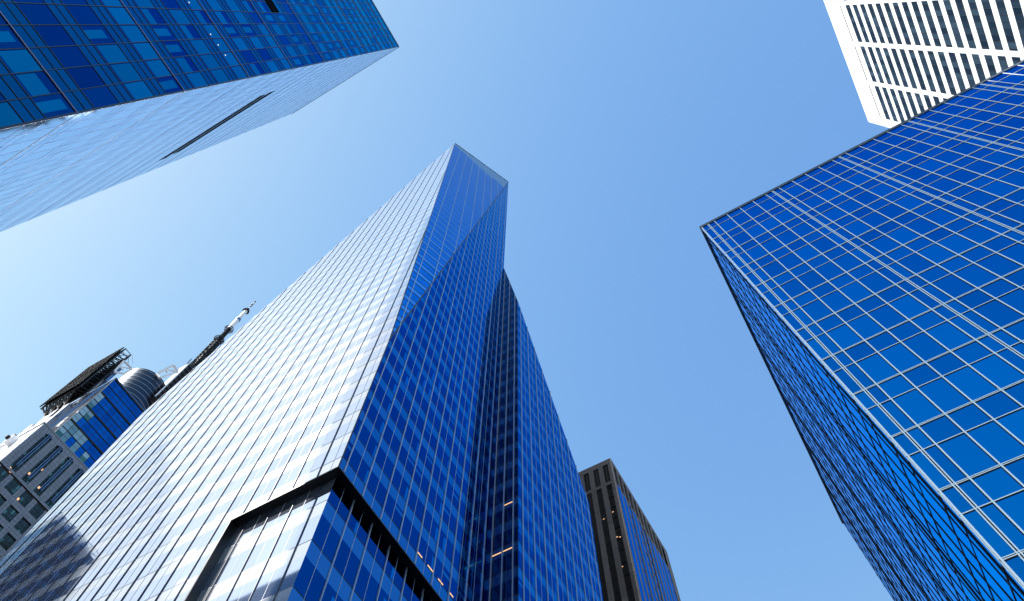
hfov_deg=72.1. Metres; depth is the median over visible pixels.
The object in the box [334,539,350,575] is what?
window
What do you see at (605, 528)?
window
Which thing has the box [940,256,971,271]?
window
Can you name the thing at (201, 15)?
window
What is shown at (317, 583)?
window
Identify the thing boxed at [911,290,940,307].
window
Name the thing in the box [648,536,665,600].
window
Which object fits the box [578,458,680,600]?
stone tower
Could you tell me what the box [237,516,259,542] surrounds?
window
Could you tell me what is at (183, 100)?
window
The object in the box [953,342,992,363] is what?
window
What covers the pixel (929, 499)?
window
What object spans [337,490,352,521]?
window
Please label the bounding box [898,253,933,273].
window
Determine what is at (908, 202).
window
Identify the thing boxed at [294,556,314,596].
window
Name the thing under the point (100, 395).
window
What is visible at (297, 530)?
window
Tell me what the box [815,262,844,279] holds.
window
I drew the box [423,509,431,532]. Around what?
window
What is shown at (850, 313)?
window
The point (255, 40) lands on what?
window
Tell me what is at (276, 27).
window
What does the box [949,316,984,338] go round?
window
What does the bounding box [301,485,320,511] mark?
window
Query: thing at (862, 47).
window
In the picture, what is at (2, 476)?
window
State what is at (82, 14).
window
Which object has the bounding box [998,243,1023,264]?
window
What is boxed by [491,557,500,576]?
window
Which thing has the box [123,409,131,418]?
window
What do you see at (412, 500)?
window
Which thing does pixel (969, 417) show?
window
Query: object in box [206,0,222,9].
window
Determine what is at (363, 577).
window
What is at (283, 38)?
window
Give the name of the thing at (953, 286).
window
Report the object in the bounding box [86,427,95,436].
window
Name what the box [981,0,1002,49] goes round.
window
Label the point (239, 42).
window
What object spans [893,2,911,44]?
window
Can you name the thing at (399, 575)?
window
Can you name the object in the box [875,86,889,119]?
window
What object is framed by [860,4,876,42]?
window
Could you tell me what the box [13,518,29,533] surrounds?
window
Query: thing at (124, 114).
window
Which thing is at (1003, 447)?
window
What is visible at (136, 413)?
window
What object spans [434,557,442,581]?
window
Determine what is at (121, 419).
window
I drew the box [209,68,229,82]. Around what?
window
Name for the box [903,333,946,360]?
window
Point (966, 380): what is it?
window
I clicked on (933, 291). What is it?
window
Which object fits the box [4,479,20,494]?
window
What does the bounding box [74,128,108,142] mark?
window
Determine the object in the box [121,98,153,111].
window
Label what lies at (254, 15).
window
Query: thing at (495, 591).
window
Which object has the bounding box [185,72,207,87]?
window
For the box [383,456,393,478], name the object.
window
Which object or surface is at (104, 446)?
window
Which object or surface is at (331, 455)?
window
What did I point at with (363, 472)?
window
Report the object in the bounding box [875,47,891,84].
window
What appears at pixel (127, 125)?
window
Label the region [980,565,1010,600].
window
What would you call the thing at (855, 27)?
window
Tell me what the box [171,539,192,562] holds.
window
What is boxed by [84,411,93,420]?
window
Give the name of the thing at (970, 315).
window
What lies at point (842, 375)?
window
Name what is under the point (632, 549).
window
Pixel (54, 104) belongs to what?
window
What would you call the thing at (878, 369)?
window
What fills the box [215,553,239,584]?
window
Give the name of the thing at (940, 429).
window
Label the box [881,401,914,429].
window
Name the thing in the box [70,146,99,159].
window
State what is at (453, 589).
window
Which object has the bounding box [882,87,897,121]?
window
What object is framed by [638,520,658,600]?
window
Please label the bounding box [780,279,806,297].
window
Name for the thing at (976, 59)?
window
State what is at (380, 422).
window
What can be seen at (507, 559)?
window
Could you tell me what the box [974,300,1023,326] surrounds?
window
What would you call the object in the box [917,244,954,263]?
window
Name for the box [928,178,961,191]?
window
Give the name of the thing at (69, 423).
window
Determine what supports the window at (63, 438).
in the office tower at (55, 454)
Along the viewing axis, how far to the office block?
43.10 m
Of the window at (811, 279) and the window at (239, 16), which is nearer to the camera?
the window at (811, 279)
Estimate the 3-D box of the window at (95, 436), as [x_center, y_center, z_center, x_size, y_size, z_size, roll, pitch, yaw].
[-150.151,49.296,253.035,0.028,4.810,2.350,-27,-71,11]
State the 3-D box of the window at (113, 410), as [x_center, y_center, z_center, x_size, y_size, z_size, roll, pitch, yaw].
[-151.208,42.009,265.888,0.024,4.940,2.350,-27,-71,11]
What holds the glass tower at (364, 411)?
on the ground
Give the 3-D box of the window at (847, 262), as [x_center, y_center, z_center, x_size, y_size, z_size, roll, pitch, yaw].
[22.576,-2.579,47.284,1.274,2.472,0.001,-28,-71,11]
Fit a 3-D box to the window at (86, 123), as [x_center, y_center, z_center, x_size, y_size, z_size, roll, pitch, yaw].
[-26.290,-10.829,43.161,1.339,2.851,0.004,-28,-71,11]
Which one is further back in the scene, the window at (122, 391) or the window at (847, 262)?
the window at (122, 391)
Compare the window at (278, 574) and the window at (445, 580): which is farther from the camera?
the window at (445, 580)
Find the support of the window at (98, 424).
in the office tower at (55, 454)
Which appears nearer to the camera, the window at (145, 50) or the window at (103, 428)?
the window at (145, 50)
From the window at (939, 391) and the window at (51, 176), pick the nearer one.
the window at (939, 391)
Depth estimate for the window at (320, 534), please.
47.08 m
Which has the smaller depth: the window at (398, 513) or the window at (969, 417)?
the window at (969, 417)
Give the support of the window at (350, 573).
in the glass tower at (364, 411)
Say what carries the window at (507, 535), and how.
in the glass tower at (364, 411)
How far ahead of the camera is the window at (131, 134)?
56.90 m
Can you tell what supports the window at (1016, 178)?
in the office block
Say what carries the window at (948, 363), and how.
in the office block
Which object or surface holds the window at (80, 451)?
in the office tower at (55, 454)
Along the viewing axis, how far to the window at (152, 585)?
50.15 m
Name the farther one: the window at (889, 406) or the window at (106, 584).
the window at (106, 584)
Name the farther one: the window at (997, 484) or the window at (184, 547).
the window at (184, 547)
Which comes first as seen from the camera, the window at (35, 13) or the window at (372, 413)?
the window at (35, 13)
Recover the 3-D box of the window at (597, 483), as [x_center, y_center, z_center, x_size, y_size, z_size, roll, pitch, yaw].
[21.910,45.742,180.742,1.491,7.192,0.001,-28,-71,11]
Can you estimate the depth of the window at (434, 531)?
60.89 m
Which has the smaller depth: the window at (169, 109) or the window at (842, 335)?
the window at (842, 335)
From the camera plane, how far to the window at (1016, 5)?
113.65 m
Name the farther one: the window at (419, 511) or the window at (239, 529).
the window at (419, 511)
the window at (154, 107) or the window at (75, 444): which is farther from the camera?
the window at (75, 444)
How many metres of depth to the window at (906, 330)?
38.26 m
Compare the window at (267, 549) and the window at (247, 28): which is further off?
the window at (247, 28)
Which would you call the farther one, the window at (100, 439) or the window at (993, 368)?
the window at (100, 439)
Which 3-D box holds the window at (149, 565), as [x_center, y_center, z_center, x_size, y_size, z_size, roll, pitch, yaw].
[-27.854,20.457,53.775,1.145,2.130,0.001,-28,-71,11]
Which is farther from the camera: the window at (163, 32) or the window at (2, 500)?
the window at (2, 500)
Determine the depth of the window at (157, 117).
56.45 m
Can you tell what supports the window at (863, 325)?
in the office block
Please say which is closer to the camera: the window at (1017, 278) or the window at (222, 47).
the window at (1017, 278)
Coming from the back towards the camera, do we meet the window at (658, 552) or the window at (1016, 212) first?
the window at (658, 552)
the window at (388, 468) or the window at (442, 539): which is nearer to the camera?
the window at (388, 468)
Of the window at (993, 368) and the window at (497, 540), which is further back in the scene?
the window at (497, 540)
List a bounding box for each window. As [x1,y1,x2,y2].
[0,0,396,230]
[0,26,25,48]
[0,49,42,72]
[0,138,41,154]
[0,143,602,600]
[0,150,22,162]
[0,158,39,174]
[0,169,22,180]
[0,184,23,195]
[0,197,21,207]
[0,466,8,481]
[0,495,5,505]
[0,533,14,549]
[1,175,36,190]
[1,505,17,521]
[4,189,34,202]
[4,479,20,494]
[12,126,58,144]
[13,71,59,95]
[13,148,54,165]
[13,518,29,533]
[15,165,52,181]
[16,3,59,23]
[16,179,50,194]
[16,491,31,506]
[28,503,43,518]
[30,156,65,171]
[30,172,60,185]
[31,93,74,117]
[31,115,74,131]
[31,137,71,153]
[33,25,75,45]
[42,163,73,177]
[45,147,79,161]
[48,127,86,142]
[50,46,90,67]
[55,426,66,436]
[56,155,86,168]
[60,137,94,151]
[60,432,70,442]
[63,420,73,429]
[64,116,102,131]
[65,5,101,23]
[65,437,75,446]
[66,66,105,88]
[68,425,78,434]
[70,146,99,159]
[70,441,79,451]
[72,412,81,421]
[73,430,82,439]
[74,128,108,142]
[74,447,84,457]
[77,417,86,427]
[78,435,87,444]
[79,406,88,415]
[79,452,89,462]
[80,25,115,43]
[81,105,119,120]
[81,422,90,431]
[82,86,118,107]
[82,440,91,449]
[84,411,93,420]
[84,457,93,467]
[85,137,113,149]
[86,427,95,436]
[87,445,96,454]
[88,399,96,408]
[88,415,97,425]
[90,432,99,441]
[91,118,123,131]
[91,450,100,459]
[91,578,113,600]
[92,404,101,412]
[93,421,102,430]
[94,44,128,63]
[95,392,103,401]
[95,437,103,446]
[96,409,105,417]
[97,128,127,141]
[97,425,106,434]
[99,397,108,406]
[99,442,108,451]
[101,413,109,422]
[102,430,110,439]
[102,574,122,596]
[103,386,110,394]
[103,402,112,411]
[105,7,135,23]
[105,418,113,427]
[106,108,138,121]
[106,435,114,444]
[107,391,115,399]
[107,407,116,415]
[108,62,141,82]
[109,380,117,388]
[109,423,117,431]
[111,395,119,404]
[112,119,141,131]
[112,411,120,420]
[113,385,121,393]
[113,567,136,590]
[114,428,122,436]
[115,400,123,409]
[116,416,124,425]
[117,129,142,140]
[117,389,125,398]
[118,25,147,41]
[119,404,127,413]
[120,421,128,430]
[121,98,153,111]
[121,394,129,402]
[123,80,153,99]
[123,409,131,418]
[124,563,145,585]
[125,398,133,407]
[126,110,155,122]
[127,414,135,422]
[129,403,137,411]
[130,584,147,600]
[131,42,159,59]
[133,0,154,7]
[133,407,141,416]
[136,556,158,579]
[139,8,165,23]
[139,578,160,600]
[140,101,168,113]
[143,112,169,123]
[144,59,171,76]
[147,551,168,574]
[148,572,171,598]
[151,25,176,40]
[155,92,182,103]
[156,76,182,92]
[157,104,181,114]
[159,544,182,568]
[161,0,180,8]
[162,41,187,56]
[162,565,185,591]
[167,9,191,23]
[169,95,195,106]
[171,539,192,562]
[174,56,198,72]
[174,560,196,585]
[178,25,201,38]
[183,87,207,97]
[184,533,205,555]
[185,0,202,9]
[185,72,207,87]
[187,553,210,579]
[189,39,210,53]
[192,10,212,23]
[196,527,216,550]
[199,54,220,68]
[202,24,220,37]
[202,560,225,590]
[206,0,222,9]
[208,521,228,544]
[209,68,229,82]
[212,38,230,51]
[213,11,231,23]
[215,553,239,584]
[221,52,239,65]
[222,24,240,36]
[224,0,240,10]
[226,522,246,548]
[228,548,251,578]
[230,65,247,78]
[231,37,248,49]
[232,12,248,23]
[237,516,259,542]
[238,487,256,507]
[238,578,258,600]
[240,24,256,35]
[240,50,257,62]
[241,0,255,11]
[242,540,266,571]
[248,12,262,22]
[249,36,264,48]
[249,63,264,74]
[250,480,269,501]
[250,510,270,536]
[250,570,274,600]
[255,535,278,565]
[256,1,269,11]
[256,24,270,34]
[257,48,272,60]
[262,475,279,495]
[262,503,284,530]
[262,564,287,599]
[263,13,276,22]
[264,36,277,46]
[265,60,278,71]
[269,527,293,558]
[271,24,283,34]
[272,47,285,58]
[274,469,291,489]
[275,498,295,524]
[278,35,290,45]
[278,556,304,591]
[279,58,291,68]
[283,521,305,551]
[285,46,297,56]
[286,463,303,483]
[288,491,308,517]
[292,56,303,66]
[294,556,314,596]
[297,514,321,545]
[298,457,315,477]
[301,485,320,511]
[305,569,325,600]
[310,452,326,471]
[312,514,330,549]
[314,478,335,505]
[322,525,340,561]
[323,445,339,464]
[328,478,343,509]
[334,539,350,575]
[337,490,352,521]
[343,550,359,587]
[347,503,362,533]
[349,447,361,472]
[354,564,369,599]
[356,513,370,544]
[357,458,369,483]
[358,424,370,446]
[364,575,378,600]
[366,435,377,457]
[366,526,379,556]
[367,403,377,423]
[367,471,378,494]
[374,413,385,434]
[375,446,386,468]
[375,481,386,506]
[375,536,388,568]
[383,425,392,445]
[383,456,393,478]
[384,493,395,518]
[385,547,397,580]
[390,434,400,454]
[392,467,401,490]
[392,503,403,528]
[393,558,405,590]
[398,445,407,465]
[399,478,409,500]
[401,515,411,539]
[403,570,414,600]
[408,489,416,510]
[409,524,419,550]
[411,580,422,600]
[415,498,424,521]
[418,536,427,561]
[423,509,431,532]
[425,545,434,569]
[430,519,438,541]
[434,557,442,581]
[438,529,446,552]
[441,565,449,591]
[445,537,453,561]
[450,577,457,600]
[453,548,460,570]
[490,584,500,600]
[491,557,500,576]
[492,533,501,550]
[502,553,511,571]
[502,579,511,599]
[503,528,511,545]
[584,473,590,491]
[587,493,608,600]
[593,469,600,486]
[597,489,621,600]
[603,465,610,482]
[607,484,634,600]
[617,485,644,600]
[622,493,648,600]
[628,504,651,600]
[633,511,655,600]
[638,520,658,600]
[644,530,662,600]
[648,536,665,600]
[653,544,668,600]
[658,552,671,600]
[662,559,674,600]
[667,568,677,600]
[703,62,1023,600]
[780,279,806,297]
[794,245,819,260]
[798,270,825,288]
[802,300,831,320]
[807,339,829,358]
[811,237,836,252]
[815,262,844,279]
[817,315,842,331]
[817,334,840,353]
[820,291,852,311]
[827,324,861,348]
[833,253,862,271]
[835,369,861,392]
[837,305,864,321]
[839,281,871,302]
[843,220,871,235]
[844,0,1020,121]
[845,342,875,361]
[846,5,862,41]
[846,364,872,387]
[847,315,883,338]
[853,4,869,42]
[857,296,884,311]
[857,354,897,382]
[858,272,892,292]
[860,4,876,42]
[860,46,876,81]
[860,212,888,227]
[867,4,885,43]
[867,332,897,350]
[868,47,884,83]
[868,236,900,252]
[868,305,905,328]
[868,406,900,435]
[875,3,893,43]
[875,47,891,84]
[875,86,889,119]
[877,204,906,218]
[877,286,905,302]
[879,343,921,371]
[879,375,913,397]
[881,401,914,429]
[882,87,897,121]
[883,48,899,85]
[884,3,902,44]
[886,227,919,243]
[889,295,928,318]
[889,322,921,340]
[891,48,908,87]
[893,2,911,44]
[893,389,941,423]
[894,195,925,209]
[894,434,918,454]
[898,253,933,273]
[899,49,917,88]
[901,2,920,45]
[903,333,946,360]
[903,364,939,386]
[905,218,938,234]
[908,50,926,90]
[908,428,932,448]
[910,452,949,488]
[911,1,930,45]
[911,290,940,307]
[911,311,944,329]
[917,50,935,91]
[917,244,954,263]
[918,378,969,411]
[918,482,953,531]
[919,266,949,282]
[921,1,941,46]
[921,416,961,442]
[922,285,950,302]
[923,209,958,225]
[925,446,965,481]
[926,322,971,349]
[926,502,961,551]
[927,51,946,93]
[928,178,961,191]
[928,353,964,375]
[932,0,952,46]
[932,275,974,297]
[935,523,970,573]
[937,234,975,253]
[939,434,997,475]
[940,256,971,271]
[942,487,973,512]
[943,0,963,47]
[943,542,978,592]
[945,366,997,399]
[946,169,979,183]
[948,404,990,430]
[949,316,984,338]
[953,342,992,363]
[954,264,998,286]
[955,0,976,48]
[957,290,992,308]
[958,224,999,243]
[958,481,989,506]
[961,190,998,206]
[961,246,992,261]
[962,521,1002,569]
[963,311,997,332]
[963,511,1013,556]
[964,160,998,173]
[967,421,1023,462]
[968,0,989,49]
[971,355,1023,387]
[971,543,1014,600]
[972,468,1022,499]
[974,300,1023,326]
[976,254,1021,275]
[976,392,1020,418]
[978,336,1004,351]
[980,504,1023,549]
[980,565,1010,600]
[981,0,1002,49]
[981,181,1018,196]
[981,279,1016,297]
[982,151,1017,164]
[983,236,1015,251]
[992,330,1018,345]
[995,0,1017,50]
[997,349,1023,371]
[998,205,1023,222]
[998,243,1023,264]
[999,171,1023,186]
[1005,269,1023,285]
[1010,0,1023,47]
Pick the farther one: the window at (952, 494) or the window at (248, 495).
the window at (248, 495)
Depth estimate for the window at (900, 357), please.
36.65 m
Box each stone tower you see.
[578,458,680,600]
[824,0,1023,127]
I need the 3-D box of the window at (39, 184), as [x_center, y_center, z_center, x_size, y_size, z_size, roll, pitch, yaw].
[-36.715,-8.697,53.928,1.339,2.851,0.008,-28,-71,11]
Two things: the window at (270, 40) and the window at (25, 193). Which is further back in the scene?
the window at (270, 40)
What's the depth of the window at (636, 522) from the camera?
163.83 m
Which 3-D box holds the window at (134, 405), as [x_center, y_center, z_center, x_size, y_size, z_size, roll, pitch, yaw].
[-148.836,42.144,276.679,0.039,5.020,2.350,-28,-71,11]
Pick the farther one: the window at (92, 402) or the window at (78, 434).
the window at (92, 402)
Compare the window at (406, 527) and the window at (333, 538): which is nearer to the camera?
the window at (333, 538)
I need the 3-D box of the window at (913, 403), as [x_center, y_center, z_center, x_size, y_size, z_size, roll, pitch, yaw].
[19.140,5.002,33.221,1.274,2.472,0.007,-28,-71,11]
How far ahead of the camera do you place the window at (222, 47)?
62.98 m
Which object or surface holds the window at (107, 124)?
in the glass tower at (96, 96)
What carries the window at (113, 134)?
in the glass tower at (96, 96)
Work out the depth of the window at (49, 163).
48.64 m
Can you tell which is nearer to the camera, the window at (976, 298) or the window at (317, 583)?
the window at (976, 298)
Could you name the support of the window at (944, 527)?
in the office block
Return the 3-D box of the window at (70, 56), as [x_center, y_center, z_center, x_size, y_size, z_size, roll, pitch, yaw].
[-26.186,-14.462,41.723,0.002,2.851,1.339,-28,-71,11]
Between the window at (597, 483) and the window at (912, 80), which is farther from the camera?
the window at (597, 483)
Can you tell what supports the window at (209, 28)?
in the glass tower at (96, 96)
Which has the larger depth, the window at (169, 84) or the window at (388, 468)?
the window at (388, 468)
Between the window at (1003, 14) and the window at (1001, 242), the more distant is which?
the window at (1003, 14)
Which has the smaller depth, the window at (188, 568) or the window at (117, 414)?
the window at (188, 568)
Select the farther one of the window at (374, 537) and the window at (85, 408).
the window at (85, 408)
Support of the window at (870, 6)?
in the stone tower at (906, 59)
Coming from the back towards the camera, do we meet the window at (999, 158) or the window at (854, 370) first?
the window at (999, 158)
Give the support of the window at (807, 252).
in the office block
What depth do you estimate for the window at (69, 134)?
43.38 m
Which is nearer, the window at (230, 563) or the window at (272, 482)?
the window at (230, 563)
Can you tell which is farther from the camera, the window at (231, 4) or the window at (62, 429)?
the window at (62, 429)
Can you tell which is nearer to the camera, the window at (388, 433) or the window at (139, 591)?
the window at (139, 591)
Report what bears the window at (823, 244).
in the office block
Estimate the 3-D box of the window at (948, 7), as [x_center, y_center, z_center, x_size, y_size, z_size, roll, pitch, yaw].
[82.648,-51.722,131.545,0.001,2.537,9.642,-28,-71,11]
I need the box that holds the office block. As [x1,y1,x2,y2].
[699,60,1023,600]
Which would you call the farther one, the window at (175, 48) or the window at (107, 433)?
the window at (107, 433)
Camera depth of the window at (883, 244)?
46.79 m
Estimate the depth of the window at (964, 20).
128.03 m
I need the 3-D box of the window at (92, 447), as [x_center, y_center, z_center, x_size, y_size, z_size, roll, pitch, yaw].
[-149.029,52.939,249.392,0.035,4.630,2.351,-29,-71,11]
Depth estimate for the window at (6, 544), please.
207.20 m
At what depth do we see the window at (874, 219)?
50.28 m
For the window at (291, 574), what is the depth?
43.21 m
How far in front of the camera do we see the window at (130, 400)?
275.94 m
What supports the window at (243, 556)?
in the glass tower at (364, 411)
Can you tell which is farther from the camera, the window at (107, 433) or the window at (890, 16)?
the window at (107, 433)
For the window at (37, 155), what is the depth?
43.89 m
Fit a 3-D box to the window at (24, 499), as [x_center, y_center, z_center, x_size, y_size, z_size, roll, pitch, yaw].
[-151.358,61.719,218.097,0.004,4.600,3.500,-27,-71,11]
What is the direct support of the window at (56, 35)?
in the glass tower at (96, 96)
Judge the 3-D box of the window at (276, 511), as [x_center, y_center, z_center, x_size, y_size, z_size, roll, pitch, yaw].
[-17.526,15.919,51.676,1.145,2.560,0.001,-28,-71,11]
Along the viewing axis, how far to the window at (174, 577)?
49.70 m
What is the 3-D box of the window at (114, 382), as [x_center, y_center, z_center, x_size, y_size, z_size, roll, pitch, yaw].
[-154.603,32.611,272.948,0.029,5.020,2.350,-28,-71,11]
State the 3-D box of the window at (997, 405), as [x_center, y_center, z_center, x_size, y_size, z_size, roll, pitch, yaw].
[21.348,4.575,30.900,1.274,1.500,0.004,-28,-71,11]
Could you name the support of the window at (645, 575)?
in the stone tower at (633, 561)
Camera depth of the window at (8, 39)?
37.55 m
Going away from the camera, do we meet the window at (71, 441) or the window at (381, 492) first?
the window at (381, 492)
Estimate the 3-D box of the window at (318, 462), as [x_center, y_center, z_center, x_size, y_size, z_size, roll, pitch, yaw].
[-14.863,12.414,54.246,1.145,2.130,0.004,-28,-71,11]
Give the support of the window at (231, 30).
in the glass tower at (96, 96)
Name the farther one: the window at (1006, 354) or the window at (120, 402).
the window at (120, 402)
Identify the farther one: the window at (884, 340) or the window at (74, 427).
the window at (74, 427)
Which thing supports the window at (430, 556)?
in the glass tower at (364, 411)
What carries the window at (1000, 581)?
in the office block
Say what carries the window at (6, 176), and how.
in the glass tower at (96, 96)
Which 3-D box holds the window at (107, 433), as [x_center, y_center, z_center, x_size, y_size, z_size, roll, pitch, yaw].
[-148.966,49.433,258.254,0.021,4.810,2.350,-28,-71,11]
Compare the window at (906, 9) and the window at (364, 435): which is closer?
the window at (364, 435)
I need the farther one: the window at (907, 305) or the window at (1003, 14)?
the window at (1003, 14)
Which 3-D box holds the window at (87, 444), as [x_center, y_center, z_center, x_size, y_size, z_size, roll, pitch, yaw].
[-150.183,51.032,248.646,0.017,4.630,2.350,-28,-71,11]
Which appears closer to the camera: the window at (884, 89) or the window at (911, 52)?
the window at (911, 52)
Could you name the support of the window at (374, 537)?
in the glass tower at (364, 411)
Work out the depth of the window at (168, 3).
57.63 m
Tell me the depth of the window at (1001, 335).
34.02 m
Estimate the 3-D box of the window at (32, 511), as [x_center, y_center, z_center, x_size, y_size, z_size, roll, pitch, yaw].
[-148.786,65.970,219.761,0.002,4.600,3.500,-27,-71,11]
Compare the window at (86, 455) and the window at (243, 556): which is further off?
the window at (86, 455)
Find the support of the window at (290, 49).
in the glass tower at (96, 96)
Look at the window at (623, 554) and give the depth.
155.00 m
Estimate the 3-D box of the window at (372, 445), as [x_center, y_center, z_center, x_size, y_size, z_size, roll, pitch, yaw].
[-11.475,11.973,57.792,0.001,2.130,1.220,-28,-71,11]
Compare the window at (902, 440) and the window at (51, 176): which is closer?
the window at (902, 440)
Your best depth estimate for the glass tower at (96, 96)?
56.53 m
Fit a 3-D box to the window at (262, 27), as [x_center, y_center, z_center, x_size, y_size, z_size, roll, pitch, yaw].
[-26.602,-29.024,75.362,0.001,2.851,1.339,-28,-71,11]
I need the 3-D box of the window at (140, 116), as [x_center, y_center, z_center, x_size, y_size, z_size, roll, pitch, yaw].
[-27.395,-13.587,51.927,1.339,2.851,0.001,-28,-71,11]
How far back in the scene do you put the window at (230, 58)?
63.38 m
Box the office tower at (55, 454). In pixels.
[0,301,255,560]
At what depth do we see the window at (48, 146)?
43.64 m
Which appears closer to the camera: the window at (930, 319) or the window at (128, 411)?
the window at (930, 319)
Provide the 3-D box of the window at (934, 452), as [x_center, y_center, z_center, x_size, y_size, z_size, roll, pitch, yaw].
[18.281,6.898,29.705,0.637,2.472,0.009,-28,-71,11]
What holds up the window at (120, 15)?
in the glass tower at (96, 96)
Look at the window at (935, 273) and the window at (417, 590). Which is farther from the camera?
the window at (417, 590)
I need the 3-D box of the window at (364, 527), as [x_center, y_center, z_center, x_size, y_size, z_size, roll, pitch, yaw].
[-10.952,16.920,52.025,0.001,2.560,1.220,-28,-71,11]
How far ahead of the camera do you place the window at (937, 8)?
134.99 m
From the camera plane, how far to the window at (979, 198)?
45.62 m
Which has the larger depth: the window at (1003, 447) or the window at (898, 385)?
the window at (898, 385)
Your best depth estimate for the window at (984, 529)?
26.08 m
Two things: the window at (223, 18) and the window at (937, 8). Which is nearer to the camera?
the window at (223, 18)
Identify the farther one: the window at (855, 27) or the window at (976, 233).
the window at (855, 27)
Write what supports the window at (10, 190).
in the glass tower at (96, 96)
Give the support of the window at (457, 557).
in the glass tower at (364, 411)
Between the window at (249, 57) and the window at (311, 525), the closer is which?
the window at (311, 525)
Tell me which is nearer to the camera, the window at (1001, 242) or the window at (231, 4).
the window at (1001, 242)
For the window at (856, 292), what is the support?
in the office block
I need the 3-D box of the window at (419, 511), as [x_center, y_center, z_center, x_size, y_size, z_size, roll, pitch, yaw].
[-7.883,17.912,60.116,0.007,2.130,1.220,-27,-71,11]
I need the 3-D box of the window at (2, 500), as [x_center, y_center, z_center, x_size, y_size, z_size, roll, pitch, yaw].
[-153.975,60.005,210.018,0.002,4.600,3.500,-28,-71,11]
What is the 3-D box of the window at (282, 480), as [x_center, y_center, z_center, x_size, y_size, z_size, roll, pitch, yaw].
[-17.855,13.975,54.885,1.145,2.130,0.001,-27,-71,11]
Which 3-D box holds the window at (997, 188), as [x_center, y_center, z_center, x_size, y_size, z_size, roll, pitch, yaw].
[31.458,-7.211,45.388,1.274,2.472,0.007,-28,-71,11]
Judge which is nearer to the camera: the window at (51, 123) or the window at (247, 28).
the window at (51, 123)
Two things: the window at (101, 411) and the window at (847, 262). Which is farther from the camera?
the window at (101, 411)
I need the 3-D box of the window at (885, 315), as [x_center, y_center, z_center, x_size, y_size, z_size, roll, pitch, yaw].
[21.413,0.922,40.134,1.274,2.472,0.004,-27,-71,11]
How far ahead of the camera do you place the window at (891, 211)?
50.03 m
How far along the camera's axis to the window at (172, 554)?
53.33 m
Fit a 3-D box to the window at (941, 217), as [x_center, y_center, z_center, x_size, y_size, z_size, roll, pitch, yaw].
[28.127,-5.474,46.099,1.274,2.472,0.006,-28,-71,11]
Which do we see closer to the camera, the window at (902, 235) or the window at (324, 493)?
the window at (902, 235)
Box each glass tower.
[0,0,398,231]
[0,143,602,600]
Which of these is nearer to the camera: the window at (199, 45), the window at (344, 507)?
the window at (344, 507)
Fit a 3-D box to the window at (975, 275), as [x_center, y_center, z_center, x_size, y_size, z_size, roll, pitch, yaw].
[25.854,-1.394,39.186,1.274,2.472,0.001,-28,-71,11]
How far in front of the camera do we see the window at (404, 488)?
59.34 m
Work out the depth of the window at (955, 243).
42.63 m
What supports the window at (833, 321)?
in the office block
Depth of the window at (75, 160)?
53.11 m
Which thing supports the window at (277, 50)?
in the glass tower at (96, 96)
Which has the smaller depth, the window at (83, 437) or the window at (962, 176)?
the window at (962, 176)
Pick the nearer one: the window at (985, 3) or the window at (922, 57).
the window at (985, 3)
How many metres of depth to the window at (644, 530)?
167.02 m
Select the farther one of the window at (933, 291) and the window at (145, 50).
the window at (145, 50)
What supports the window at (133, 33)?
in the glass tower at (96, 96)
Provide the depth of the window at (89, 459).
245.88 m
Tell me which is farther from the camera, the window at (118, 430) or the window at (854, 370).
the window at (118, 430)
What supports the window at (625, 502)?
in the stone tower at (633, 561)
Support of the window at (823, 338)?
in the office block
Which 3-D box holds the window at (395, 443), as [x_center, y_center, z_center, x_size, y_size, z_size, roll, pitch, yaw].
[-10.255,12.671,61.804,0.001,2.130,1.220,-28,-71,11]
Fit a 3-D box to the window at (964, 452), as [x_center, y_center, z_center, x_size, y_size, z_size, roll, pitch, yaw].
[19.114,6.463,29.527,1.274,2.472,0.004,-28,-71,11]
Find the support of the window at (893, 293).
in the office block
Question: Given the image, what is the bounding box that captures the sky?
[0,0,893,600]
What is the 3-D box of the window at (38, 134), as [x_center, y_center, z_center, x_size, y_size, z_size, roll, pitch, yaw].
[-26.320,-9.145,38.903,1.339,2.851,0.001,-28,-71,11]
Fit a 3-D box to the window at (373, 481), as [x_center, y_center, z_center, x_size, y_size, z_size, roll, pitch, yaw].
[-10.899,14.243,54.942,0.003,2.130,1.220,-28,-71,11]
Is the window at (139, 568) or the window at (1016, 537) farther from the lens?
the window at (139, 568)
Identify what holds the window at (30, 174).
in the glass tower at (96, 96)
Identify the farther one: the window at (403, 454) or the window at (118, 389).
the window at (118, 389)
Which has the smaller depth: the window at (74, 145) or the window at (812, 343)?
the window at (812, 343)
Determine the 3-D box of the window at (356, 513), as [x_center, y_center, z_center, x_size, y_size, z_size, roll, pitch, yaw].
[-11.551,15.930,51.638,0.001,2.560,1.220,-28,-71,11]
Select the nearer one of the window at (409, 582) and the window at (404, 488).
the window at (409, 582)
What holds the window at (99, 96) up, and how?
in the glass tower at (96, 96)
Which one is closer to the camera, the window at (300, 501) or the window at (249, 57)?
the window at (300, 501)

